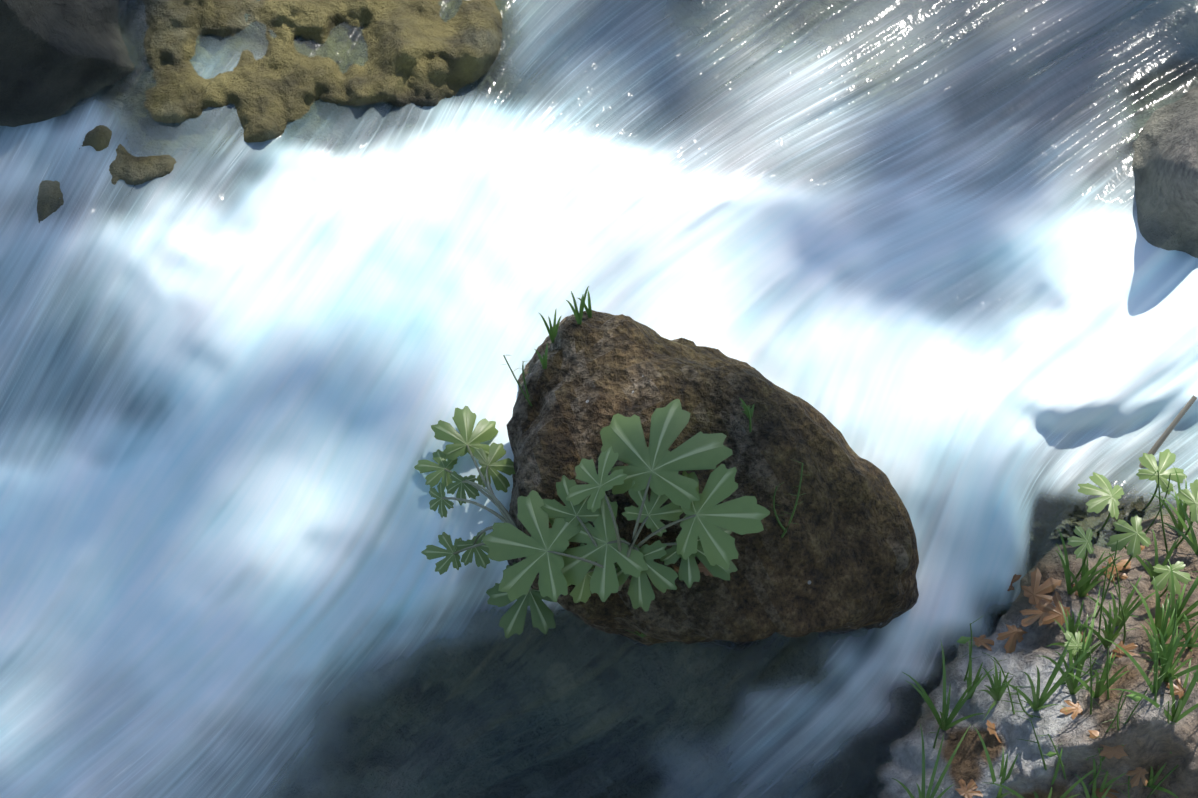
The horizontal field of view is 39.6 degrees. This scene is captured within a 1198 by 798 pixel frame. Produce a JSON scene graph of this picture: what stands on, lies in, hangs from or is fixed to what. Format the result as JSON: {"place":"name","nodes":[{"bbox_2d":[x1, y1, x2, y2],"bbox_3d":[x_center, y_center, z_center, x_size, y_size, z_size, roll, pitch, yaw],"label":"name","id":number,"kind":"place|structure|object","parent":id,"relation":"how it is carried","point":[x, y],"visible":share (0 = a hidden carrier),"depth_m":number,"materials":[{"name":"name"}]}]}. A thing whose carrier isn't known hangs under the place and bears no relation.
{"place":"outdoors","nodes":[
{"label":"outdoors","id":0,"kind":"place"},
{"bbox_2d":[0,0,1197,797],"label":"riverbank","id":1,"kind":"structure","parent":0,"point":[60,58],"depth_m":3.70,"materials":[{"name":"brown stone"}]},
{"bbox_2d":[414,399,769,637],"bbox_3d":[-0.090,0.244,3.105,0.795,0.579,0.407,30,56,23],"label":"fig plant","id":2,"kind":"object","parent":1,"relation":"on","point":[705,538],"depth_m":2.89,"materials":[{"name":"green plant"}]},
{"bbox_2d":[0,0,1197,797],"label":"water stream","id":3,"kind":"structure","parent":1,"relation":"on","point":[926,268],"depth_m":3.50,"materials":[{"name":"white liquid"}]},
{"bbox_2d":[507,310,918,645],"bbox_3d":[0.235,0.159,3.344,0.879,0.736,0.911,0,50,0],"label":"mossy boulder","id":4,"kind":"object","parent":1,"relation":"on","point":[841,556],"visible":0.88,"depth_m":3.02,"materials":[{"name":"brown stone"}]},
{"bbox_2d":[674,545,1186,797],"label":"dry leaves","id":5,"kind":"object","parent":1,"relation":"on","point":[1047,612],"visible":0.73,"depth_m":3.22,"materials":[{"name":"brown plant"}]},
{"bbox_2d":[1064,449,1197,655],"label":"plant leaves","id":6,"kind":"object","parent":1,"relation":"on","point":[1135,536],"visible":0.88,"depth_m":3.22,"materials":[{"name":"green plant"}]},
{"bbox_2d":[1139,395,1196,467],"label":"dry stick","id":7,"kind":"object","parent":1,"relation":"on","point":[1167,431],"visible":0.67,"depth_m":3.43,"materials":[{"name":"grey wood"}]},
{"bbox_2d":[502,286,1197,797],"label":"weedy grass","id":8,"kind":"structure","parent":0,"point":[1162,652],"depth_m":3.07,"materials":[{"name":"green plant"}]}
]}

